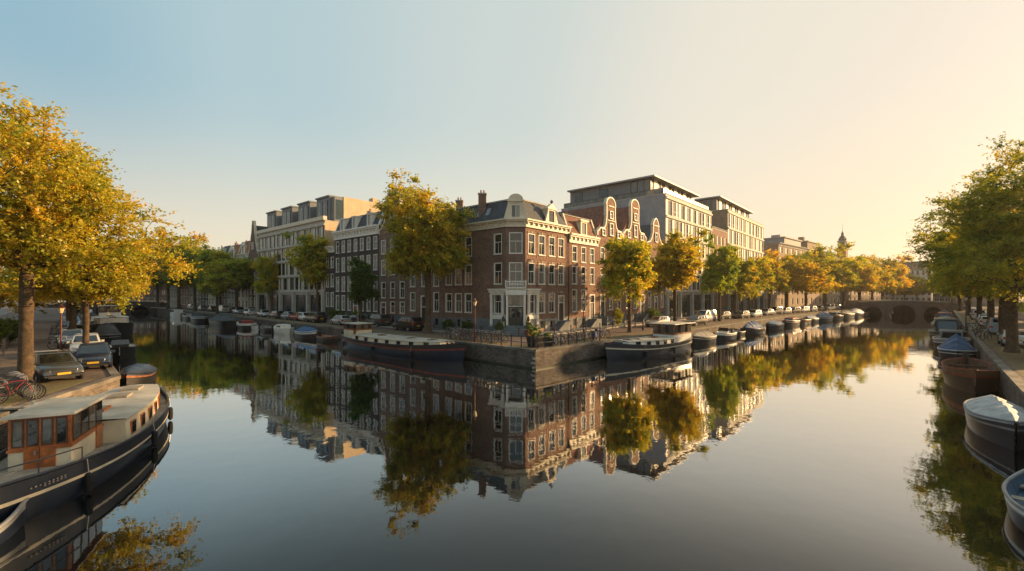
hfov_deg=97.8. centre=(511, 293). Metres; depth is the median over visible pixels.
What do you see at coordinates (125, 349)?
boat
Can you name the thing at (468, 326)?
bush
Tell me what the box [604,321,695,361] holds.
barge
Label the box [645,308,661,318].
bush
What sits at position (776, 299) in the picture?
canal house
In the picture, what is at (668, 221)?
window
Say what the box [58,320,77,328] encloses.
parked car
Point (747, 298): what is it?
window
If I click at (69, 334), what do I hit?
parked car
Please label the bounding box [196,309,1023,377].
paved quay
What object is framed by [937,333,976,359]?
boat
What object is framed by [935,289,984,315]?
tree
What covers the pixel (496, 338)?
bicycle
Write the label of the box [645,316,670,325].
parked car
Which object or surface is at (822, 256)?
tree
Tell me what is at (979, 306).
tree
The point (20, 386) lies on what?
bicycle
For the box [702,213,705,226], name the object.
window
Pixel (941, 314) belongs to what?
boat
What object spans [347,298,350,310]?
window
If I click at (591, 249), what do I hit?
window
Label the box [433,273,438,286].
window
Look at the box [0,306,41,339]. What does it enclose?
road
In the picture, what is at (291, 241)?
window
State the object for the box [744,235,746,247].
window
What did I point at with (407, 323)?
parked car
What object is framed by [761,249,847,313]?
tree
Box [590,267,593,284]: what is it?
window
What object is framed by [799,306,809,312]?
parked car
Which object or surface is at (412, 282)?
window
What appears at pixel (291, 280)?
window
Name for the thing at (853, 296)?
canal house
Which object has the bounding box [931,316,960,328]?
barge
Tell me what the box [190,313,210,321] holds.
boat
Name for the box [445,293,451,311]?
window
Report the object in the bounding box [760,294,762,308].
window
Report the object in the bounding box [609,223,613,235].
window
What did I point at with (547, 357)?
quay wall
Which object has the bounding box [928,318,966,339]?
barge
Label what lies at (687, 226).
window
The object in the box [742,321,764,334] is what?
boat
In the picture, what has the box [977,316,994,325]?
parked car
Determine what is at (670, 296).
window
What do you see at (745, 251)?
window
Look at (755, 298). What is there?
window
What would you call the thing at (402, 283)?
window
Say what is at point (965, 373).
barge
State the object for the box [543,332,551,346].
planter
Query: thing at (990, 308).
tree
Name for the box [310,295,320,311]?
window
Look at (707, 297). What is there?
window
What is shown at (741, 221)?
window
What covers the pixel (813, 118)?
sky
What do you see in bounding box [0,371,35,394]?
bicycle
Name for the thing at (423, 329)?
kerb
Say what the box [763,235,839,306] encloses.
canal house
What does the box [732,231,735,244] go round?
window
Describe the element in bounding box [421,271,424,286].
window
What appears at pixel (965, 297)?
street lamp
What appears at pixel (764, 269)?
tree
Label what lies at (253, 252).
canal house
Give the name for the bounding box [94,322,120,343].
boat
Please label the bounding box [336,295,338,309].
window
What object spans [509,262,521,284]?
window
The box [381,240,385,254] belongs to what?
window
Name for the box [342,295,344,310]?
window
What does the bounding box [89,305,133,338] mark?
barge
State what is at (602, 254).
window
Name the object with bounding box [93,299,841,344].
ground
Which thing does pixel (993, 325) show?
parked car
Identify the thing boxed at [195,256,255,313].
tree
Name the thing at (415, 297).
canal house
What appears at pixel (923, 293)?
tree
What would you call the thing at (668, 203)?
window
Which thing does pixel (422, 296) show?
door
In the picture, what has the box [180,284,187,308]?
canal house
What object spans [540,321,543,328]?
window
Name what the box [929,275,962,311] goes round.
tree
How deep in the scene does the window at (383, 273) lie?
67.27 m
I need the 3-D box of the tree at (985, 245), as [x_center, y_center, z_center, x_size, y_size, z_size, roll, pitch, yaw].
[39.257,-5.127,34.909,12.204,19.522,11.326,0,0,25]
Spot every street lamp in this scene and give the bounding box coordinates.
[57,303,64,349]
[472,298,476,341]
[582,297,584,331]
[963,295,968,330]
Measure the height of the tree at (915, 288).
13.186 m
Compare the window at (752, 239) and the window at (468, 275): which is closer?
the window at (468, 275)
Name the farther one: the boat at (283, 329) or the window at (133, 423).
the boat at (283, 329)
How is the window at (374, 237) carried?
in the canal house at (358, 236)
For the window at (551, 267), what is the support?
in the corner house at (515, 279)
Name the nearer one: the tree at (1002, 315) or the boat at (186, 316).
the tree at (1002, 315)
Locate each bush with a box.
[327,307,343,318]
[348,310,362,315]
[441,318,455,329]
[461,321,472,330]
[613,307,623,323]
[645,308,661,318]
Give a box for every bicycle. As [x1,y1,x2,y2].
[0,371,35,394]
[0,372,38,396]
[0,373,40,397]
[0,374,43,401]
[0,375,46,403]
[47,337,70,349]
[49,324,65,334]
[49,334,69,345]
[488,331,503,342]
[492,331,507,343]
[554,331,565,343]
[559,331,572,342]
[567,330,577,341]
[570,329,582,340]
[598,326,610,337]
[967,322,981,330]
[973,325,982,334]
[975,327,990,336]
[980,329,991,340]
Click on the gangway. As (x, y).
(10, 407)
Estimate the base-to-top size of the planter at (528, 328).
1.653 m
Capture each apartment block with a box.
[256,195,379,311]
[561,174,713,317]
[694,195,764,311]
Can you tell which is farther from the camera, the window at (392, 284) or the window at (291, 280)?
the window at (291, 280)
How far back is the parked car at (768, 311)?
95.48 m
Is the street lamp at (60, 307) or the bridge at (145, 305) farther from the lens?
the bridge at (145, 305)
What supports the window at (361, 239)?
in the canal house at (358, 236)
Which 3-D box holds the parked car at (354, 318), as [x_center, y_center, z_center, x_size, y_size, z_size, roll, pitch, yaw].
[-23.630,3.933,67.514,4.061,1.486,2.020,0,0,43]
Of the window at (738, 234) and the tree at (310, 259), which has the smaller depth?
the tree at (310, 259)
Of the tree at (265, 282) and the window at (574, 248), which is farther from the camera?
the tree at (265, 282)
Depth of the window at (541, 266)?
53.70 m
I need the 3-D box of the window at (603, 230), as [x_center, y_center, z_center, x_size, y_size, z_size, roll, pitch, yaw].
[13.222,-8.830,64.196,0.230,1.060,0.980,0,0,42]
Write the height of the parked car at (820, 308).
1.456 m
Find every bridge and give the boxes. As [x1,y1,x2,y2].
[42,297,166,312]
[834,296,964,314]
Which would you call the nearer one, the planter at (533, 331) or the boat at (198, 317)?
the planter at (533, 331)
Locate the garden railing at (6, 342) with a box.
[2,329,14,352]
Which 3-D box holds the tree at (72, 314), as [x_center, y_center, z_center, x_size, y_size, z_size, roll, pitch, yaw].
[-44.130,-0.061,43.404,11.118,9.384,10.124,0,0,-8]
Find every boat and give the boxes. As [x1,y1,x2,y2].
[0,497,29,544]
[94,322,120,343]
[110,339,136,360]
[119,363,156,386]
[170,309,184,317]
[183,313,192,319]
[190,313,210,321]
[236,320,256,328]
[251,324,260,329]
[260,325,273,331]
[273,324,293,334]
[294,326,317,338]
[316,332,337,341]
[692,331,716,344]
[713,327,736,340]
[734,328,745,335]
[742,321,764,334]
[765,320,783,329]
[782,317,799,325]
[797,317,810,324]
[804,314,818,322]
[816,311,832,320]
[829,312,843,319]
[840,309,854,317]
[849,308,863,316]
[932,329,970,348]
[934,312,955,319]
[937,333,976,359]
[963,395,1023,450]
[1002,469,1023,531]
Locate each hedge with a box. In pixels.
[0,316,18,345]
[1018,300,1023,312]
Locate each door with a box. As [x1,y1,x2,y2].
[353,299,357,314]
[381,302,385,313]
[421,295,424,322]
[508,295,522,324]
[558,295,563,320]
[589,294,594,319]
[600,294,604,316]
[640,294,643,313]
[654,296,657,312]
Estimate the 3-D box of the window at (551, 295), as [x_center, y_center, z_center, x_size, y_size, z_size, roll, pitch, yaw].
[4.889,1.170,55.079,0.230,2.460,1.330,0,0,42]
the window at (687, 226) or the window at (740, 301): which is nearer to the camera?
the window at (687, 226)
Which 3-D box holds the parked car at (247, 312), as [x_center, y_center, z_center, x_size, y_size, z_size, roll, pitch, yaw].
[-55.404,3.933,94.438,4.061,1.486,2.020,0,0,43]
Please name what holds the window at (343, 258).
in the canal house at (358, 236)
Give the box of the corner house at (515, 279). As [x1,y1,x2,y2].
[442,190,571,335]
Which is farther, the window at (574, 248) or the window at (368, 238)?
the window at (368, 238)
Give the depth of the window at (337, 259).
76.04 m
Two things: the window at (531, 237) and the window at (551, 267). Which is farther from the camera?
the window at (551, 267)
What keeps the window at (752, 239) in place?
in the apartment block at (745, 232)
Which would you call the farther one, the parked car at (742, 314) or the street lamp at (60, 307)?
the parked car at (742, 314)
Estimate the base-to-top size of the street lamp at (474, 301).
4.220 m
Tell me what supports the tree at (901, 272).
on the ground at (566, 333)
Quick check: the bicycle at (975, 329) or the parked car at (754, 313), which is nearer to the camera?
the bicycle at (975, 329)
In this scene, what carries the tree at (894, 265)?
on the ground at (566, 333)
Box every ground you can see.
[0,298,109,410]
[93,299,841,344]
[955,297,1023,380]
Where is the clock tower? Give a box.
[837,224,847,300]
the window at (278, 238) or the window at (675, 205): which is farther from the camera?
the window at (278, 238)
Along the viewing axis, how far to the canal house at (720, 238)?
103.67 m
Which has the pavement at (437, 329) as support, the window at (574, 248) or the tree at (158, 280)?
the tree at (158, 280)
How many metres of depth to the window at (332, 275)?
77.14 m
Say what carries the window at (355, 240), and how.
in the canal house at (358, 236)
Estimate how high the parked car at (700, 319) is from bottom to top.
1.506 m
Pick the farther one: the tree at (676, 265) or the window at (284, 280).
the window at (284, 280)
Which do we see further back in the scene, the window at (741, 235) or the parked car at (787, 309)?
the window at (741, 235)
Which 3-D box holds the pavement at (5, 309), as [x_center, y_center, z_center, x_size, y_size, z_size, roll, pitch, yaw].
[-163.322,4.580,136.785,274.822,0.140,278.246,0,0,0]
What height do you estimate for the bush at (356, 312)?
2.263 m
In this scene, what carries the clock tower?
on the ground at (566, 333)
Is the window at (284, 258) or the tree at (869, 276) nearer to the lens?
the window at (284, 258)
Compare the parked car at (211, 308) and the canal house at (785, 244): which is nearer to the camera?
the parked car at (211, 308)
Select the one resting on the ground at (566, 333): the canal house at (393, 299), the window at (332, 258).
the canal house at (393, 299)
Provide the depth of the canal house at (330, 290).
77.38 m
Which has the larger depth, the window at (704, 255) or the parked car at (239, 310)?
the parked car at (239, 310)
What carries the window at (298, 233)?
in the apartment block at (322, 216)
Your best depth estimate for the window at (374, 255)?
68.65 m
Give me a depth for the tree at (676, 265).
60.02 m
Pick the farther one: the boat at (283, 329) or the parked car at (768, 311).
the parked car at (768, 311)
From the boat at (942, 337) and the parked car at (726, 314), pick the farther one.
the parked car at (726, 314)
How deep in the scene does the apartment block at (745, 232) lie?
116.71 m
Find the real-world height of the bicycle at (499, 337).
1.115 m
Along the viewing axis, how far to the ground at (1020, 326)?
61.14 m
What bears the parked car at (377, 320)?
on the road at (508, 338)
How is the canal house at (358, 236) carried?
on the ground at (566, 333)
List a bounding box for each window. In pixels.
[130,418,136,434]
[140,412,144,426]
[148,406,152,419]
[154,400,156,413]
[259,238,262,249]
[259,295,265,309]
[264,237,268,248]
[270,236,274,247]
[273,295,277,310]
[276,235,280,246]
[276,249,280,260]
[276,279,280,289]
[282,234,286,245]
[282,249,286,260]
[282,263,286,274]
[282,278,286,289]
[283,295,291,311]
[289,233,293,244]
[289,263,293,274]
[289,278,293,289]
[295,231,300,243]
[296,277,300,289]
[296,295,305,311]
[302,277,308,289]
[310,228,315,240]
[310,283,315,289]
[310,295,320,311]
[318,226,323,239]
[320,276,323,288]
[326,292,328,306]
[331,257,333,267]
[331,274,333,286]
[331,292,333,306]
[335,241,338,253]
[335,258,338,272]
[335,277,338,291]
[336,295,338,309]
[341,277,344,291]
[342,240,344,252]
[342,257,344,271]
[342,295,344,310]
[347,240,350,252]
[347,276,350,291]
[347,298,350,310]
[353,239,356,251]
[360,238,363,250]
[366,297,370,311]
[367,237,370,249]
[373,236,376,249]
[373,254,376,269]
[373,297,376,311]
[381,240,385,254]
[381,260,385,275]
[381,282,385,297]
[390,282,394,297]
[390,301,394,313]
[399,281,404,298]
[399,302,404,313]
[410,273,414,286]
[410,292,414,310]
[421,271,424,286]
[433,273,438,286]
[433,292,438,311]
[445,271,451,285]
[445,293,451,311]
[454,293,461,312]
[455,267,461,284]
[464,293,471,312]
[465,237,471,256]
[465,264,471,284]
[493,233,501,254]
[493,263,501,284]
[493,295,500,313]
[509,232,522,253]
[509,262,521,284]
[528,233,535,254]
[528,262,535,284]
[530,295,535,313]
[538,263,545,284]
[539,235,545,255]
[539,293,545,313]
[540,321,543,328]
[549,236,555,256]
[549,264,554,284]
[549,293,555,312]
[550,320,553,327]
[558,238,564,257]
[558,265,563,284]
[572,245,576,261]
[572,266,577,284]
[572,289,576,311]
[581,247,585,262]
[581,266,585,284]
[581,290,585,311]
[590,248,594,263]
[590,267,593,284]
[600,247,604,259]
[600,268,604,284]
[602,228,605,235]
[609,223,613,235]
[609,292,612,309]
[617,291,621,309]
[633,292,636,308]
[634,225,637,237]
[648,291,650,307]
[661,291,663,307]
[666,199,671,215]
[666,218,671,233]
[669,295,677,317]
[673,202,677,217]
[673,220,677,233]
[679,204,683,219]
[679,222,683,236]
[682,295,689,316]
[686,207,689,221]
[686,224,689,236]
[691,209,695,223]
[691,226,695,237]
[691,277,695,289]
[694,295,700,314]
[697,211,700,224]
[697,277,700,289]
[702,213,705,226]
[702,245,705,258]
[705,295,710,309]
[707,215,710,228]
[728,214,731,227]
[728,230,731,242]
[731,294,733,311]
[732,215,735,228]
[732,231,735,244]
[737,218,739,230]
[737,233,739,245]
[739,295,742,310]
[740,219,742,231]
[740,234,743,246]
[744,221,746,232]
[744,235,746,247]
[744,250,746,261]
[746,295,749,309]
[751,224,753,235]
[751,238,753,249]
[754,295,756,309]
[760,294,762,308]
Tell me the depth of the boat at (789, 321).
85.68 m
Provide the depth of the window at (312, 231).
81.38 m
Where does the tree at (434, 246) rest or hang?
on the road at (508, 338)
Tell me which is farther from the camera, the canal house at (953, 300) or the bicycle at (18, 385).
the canal house at (953, 300)
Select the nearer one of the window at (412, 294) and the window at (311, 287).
the window at (412, 294)
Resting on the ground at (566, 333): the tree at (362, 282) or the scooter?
the tree at (362, 282)
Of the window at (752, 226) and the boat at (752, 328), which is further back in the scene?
the window at (752, 226)
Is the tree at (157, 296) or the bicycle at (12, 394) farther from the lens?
the tree at (157, 296)
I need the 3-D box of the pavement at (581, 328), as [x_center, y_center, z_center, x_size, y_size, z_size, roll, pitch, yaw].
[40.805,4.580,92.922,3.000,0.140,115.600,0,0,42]
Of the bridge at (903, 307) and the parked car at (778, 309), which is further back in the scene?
the bridge at (903, 307)
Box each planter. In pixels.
[493,321,504,335]
[524,321,532,335]
[525,326,543,347]
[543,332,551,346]
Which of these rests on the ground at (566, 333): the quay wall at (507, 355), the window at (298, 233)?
the quay wall at (507, 355)
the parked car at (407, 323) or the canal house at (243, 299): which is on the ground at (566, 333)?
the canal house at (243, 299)
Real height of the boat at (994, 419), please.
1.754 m
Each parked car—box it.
[34,350,83,383]
[55,329,82,347]
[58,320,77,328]
[66,323,90,329]
[67,333,103,352]
[71,342,114,366]
[197,305,206,310]
[207,306,215,311]
[219,305,229,312]
[231,306,245,313]
[243,309,256,315]
[256,310,269,316]
[268,310,284,318]
[280,311,293,319]
[289,312,297,320]
[297,312,309,321]
[304,311,326,322]
[330,315,351,324]
[350,315,365,321]
[365,314,391,326]
[392,316,423,330]
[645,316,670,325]
[682,315,708,325]
[695,310,716,320]
[716,311,731,319]
[732,310,750,318]
[749,310,762,317]
[761,309,775,315]
[771,306,783,314]
[777,307,791,313]
[789,307,801,312]
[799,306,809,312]
[809,306,817,311]
[817,306,824,310]
[827,304,834,309]
[834,304,840,309]
[971,310,986,319]
[975,314,986,323]
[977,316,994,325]
[985,317,998,333]
[996,330,1023,346]
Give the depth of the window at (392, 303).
65.77 m
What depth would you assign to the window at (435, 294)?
59.39 m
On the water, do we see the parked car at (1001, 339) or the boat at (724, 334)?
the boat at (724, 334)
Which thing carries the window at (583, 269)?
in the canal house at (584, 239)
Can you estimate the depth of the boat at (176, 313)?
116.91 m
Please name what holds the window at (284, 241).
in the apartment block at (322, 216)
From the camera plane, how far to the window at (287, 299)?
88.62 m
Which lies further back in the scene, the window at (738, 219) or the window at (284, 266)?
the window at (738, 219)
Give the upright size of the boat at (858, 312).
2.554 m
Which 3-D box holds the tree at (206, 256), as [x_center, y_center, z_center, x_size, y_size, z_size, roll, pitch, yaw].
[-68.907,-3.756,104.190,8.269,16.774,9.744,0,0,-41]
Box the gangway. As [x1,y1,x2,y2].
[0,404,30,409]
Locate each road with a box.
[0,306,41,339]
[302,320,564,342]
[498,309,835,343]
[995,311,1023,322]
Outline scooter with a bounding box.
[593,328,598,339]
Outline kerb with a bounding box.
[150,307,685,334]
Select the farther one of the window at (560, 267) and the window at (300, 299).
the window at (300, 299)
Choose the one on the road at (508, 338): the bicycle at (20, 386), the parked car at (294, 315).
the parked car at (294, 315)
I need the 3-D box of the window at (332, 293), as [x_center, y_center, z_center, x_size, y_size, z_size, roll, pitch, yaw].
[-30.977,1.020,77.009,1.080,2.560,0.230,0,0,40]
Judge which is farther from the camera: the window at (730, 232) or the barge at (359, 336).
the window at (730, 232)
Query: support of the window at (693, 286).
in the apartment block at (669, 205)
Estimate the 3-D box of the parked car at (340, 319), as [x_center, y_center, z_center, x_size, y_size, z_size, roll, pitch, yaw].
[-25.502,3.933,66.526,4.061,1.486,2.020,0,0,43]
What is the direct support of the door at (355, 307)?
in the canal house at (358, 236)
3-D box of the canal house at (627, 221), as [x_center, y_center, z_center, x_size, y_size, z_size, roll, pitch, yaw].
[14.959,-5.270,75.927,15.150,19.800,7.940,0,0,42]
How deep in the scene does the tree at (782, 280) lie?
96.29 m
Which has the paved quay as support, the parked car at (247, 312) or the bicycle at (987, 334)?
the bicycle at (987, 334)
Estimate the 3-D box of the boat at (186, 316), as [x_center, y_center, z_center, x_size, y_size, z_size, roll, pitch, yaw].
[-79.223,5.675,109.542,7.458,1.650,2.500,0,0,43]
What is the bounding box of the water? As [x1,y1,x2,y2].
[0,300,1023,570]
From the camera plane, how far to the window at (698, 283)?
93.26 m
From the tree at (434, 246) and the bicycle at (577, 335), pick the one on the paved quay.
the bicycle at (577, 335)
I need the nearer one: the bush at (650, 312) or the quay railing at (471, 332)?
the quay railing at (471, 332)
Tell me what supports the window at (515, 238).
in the corner house at (515, 279)
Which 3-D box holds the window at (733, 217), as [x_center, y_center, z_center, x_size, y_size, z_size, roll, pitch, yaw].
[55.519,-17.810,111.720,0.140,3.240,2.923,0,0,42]
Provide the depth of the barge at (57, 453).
13.98 m
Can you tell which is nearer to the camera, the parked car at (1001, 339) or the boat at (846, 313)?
the parked car at (1001, 339)
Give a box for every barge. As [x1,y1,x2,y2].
[0,383,172,523]
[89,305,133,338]
[209,314,242,327]
[340,322,466,361]
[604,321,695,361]
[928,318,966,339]
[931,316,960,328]
[941,353,999,393]
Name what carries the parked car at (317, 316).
on the road at (508, 338)
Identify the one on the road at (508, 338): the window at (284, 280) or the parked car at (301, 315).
the parked car at (301, 315)
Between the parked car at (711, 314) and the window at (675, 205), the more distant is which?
the window at (675, 205)
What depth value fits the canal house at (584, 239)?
60.28 m
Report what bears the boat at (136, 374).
on the water
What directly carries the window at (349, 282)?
in the canal house at (358, 236)
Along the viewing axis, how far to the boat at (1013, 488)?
12.58 m
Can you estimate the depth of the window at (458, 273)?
56.60 m
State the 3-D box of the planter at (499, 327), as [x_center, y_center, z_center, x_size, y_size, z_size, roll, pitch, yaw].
[-1.417,3.757,49.638,1.287,1.746,1.044,0,0,-35]
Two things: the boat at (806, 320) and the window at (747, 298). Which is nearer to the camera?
the boat at (806, 320)
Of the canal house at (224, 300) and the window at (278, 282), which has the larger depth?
the canal house at (224, 300)
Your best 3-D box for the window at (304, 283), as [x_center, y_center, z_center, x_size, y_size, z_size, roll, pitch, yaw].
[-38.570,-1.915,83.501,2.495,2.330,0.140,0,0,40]
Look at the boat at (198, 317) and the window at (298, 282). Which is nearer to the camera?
the window at (298, 282)
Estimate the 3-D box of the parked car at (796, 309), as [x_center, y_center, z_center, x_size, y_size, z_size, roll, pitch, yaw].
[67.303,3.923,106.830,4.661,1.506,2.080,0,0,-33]
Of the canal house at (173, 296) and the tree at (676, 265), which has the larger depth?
the canal house at (173, 296)
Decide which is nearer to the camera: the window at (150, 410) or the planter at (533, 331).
the window at (150, 410)
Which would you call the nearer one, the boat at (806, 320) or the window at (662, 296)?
the window at (662, 296)
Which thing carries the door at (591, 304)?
in the canal house at (584, 239)
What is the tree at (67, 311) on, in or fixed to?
on the ground at (42, 323)
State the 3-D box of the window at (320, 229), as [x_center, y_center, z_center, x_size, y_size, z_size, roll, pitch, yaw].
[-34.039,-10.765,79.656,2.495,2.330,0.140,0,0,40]
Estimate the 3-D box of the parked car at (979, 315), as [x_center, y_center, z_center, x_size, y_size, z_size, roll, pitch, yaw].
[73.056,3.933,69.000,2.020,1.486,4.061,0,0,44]
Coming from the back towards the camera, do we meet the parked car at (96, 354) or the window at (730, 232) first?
the window at (730, 232)
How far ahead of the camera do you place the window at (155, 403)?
19.78 m
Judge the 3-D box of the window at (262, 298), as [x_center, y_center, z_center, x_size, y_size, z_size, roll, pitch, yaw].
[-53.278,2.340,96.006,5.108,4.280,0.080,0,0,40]
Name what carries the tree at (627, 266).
on the ground at (566, 333)
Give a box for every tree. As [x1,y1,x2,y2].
[0,82,205,386]
[0,237,163,342]
[0,266,115,328]
[62,240,120,319]
[136,226,208,308]
[142,244,182,308]
[145,275,164,307]
[157,236,204,311]
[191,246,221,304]
[195,241,234,313]
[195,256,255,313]
[249,253,279,312]
[282,229,330,311]
[347,254,380,321]
[371,167,477,332]
[595,234,658,331]
[645,225,709,320]
[698,233,744,320]
[720,258,762,317]
[738,254,778,309]
[748,255,793,314]
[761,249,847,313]
[784,251,835,311]
[798,241,867,310]
[818,256,881,309]
[843,256,903,299]
[847,254,915,299]
[847,259,896,299]
[876,272,930,299]
[902,131,1023,352]
[903,275,936,299]
[916,230,1021,319]
[925,209,1023,337]
[925,264,1019,317]
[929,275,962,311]
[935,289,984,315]
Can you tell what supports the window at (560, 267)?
in the corner house at (515, 279)
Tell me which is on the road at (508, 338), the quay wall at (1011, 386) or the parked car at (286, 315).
the parked car at (286, 315)
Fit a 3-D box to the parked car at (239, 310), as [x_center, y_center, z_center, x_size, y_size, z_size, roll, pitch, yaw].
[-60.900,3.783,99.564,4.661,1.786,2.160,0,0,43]
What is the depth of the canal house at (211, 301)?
118.05 m
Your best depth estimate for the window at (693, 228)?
91.12 m
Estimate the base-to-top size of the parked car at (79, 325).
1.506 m
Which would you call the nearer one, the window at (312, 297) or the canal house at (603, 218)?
the canal house at (603, 218)
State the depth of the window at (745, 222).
119.51 m
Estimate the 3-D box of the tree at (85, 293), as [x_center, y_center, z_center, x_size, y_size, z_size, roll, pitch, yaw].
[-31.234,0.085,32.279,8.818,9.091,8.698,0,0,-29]
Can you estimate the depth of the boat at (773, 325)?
77.23 m
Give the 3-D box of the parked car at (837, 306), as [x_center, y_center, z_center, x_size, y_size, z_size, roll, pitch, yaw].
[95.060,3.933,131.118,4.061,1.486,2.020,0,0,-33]
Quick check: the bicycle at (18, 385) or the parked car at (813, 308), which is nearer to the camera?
the bicycle at (18, 385)
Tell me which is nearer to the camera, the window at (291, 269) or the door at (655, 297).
the door at (655, 297)
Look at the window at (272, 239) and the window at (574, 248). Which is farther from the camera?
the window at (272, 239)
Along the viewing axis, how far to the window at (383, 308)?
67.14 m
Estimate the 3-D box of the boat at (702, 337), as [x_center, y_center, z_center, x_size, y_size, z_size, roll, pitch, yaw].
[24.015,5.573,56.305,2.400,1.803,5.860,0,0,44]
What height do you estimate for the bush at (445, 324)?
1.552 m
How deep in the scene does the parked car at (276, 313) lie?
82.70 m
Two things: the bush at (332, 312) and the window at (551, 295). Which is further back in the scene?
the bush at (332, 312)
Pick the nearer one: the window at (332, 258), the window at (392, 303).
the window at (392, 303)
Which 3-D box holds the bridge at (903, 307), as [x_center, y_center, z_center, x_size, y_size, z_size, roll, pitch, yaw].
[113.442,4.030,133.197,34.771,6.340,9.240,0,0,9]
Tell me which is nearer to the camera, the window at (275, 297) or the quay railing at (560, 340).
the quay railing at (560, 340)
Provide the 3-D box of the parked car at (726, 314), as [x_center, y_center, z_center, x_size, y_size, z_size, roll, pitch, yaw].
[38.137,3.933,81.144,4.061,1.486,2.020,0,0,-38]
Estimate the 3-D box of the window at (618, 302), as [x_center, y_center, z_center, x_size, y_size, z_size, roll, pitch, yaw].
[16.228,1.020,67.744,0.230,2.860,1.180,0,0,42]
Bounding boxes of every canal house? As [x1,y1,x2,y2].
[112,283,166,300]
[170,285,176,307]
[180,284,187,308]
[188,284,198,307]
[199,251,216,308]
[208,288,215,307]
[218,241,237,304]
[227,240,246,311]
[236,241,249,308]
[248,220,266,308]
[323,246,334,319]
[331,209,383,318]
[379,189,445,323]
[407,221,442,327]
[558,197,623,325]
[559,213,601,327]
[616,199,649,322]
[640,218,665,315]
[712,226,728,311]
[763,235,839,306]
[763,290,780,308]
[839,290,880,301]
[884,261,932,300]
[932,290,998,305]
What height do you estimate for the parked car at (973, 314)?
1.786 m
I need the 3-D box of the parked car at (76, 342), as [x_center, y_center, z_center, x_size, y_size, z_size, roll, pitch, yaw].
[-33.000,3.923,34.600,2.080,1.506,4.661,0,0,-43]
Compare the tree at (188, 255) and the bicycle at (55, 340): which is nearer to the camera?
the bicycle at (55, 340)
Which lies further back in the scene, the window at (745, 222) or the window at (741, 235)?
the window at (745, 222)
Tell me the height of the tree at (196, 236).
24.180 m
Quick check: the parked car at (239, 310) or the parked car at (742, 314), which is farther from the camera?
the parked car at (239, 310)
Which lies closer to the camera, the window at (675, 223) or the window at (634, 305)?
the window at (634, 305)
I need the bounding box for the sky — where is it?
[0,0,1023,282]
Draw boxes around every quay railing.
[450,329,531,348]
[536,330,599,348]
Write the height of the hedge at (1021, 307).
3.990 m
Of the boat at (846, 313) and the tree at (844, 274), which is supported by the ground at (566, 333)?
the tree at (844, 274)
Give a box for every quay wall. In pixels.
[0,302,120,451]
[157,308,536,369]
[535,311,839,369]
[953,310,1023,407]
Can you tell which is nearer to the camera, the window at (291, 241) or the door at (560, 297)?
the door at (560, 297)
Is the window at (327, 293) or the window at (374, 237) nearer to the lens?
the window at (374, 237)
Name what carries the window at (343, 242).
in the canal house at (358, 236)
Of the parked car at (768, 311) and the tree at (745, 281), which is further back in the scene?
the parked car at (768, 311)
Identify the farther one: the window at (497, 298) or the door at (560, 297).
the door at (560, 297)
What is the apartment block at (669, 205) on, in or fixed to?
on the ground at (566, 333)
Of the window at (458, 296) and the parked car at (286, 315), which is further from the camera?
the parked car at (286, 315)
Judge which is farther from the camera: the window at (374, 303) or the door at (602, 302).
the window at (374, 303)
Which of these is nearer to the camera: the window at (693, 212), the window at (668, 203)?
the window at (668, 203)
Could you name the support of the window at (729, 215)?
in the apartment block at (745, 232)
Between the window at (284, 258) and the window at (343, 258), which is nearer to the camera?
the window at (343, 258)
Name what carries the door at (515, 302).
in the corner house at (515, 279)
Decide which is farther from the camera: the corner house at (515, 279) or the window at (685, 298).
the window at (685, 298)
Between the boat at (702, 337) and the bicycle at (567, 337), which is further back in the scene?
the boat at (702, 337)
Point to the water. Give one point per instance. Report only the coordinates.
(850, 444)
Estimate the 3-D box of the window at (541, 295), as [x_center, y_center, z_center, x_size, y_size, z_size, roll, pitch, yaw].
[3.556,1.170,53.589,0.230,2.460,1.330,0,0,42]
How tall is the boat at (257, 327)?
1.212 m
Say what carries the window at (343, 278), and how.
in the canal house at (358, 236)
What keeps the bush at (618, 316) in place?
on the pavement at (581, 328)
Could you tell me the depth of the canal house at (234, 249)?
108.36 m
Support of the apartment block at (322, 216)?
on the ground at (566, 333)
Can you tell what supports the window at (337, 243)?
in the canal house at (358, 236)
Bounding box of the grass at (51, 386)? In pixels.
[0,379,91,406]
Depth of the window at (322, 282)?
79.20 m
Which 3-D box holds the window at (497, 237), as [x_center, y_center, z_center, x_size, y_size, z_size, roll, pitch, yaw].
[-1.633,-5.780,52.139,1.330,2.460,0.230,0,0,40]
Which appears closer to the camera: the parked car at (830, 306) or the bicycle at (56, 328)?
the bicycle at (56, 328)
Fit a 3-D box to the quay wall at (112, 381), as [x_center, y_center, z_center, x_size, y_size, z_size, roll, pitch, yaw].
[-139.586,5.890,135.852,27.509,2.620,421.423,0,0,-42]
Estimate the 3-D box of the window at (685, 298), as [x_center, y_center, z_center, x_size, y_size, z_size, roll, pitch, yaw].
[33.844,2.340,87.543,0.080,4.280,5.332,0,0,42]
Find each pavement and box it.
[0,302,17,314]
[155,307,493,335]
[539,308,767,335]
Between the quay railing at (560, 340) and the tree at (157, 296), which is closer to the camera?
the quay railing at (560, 340)
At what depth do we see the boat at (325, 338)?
57.74 m
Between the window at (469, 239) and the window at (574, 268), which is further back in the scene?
the window at (574, 268)
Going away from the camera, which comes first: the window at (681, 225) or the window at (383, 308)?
the window at (383, 308)

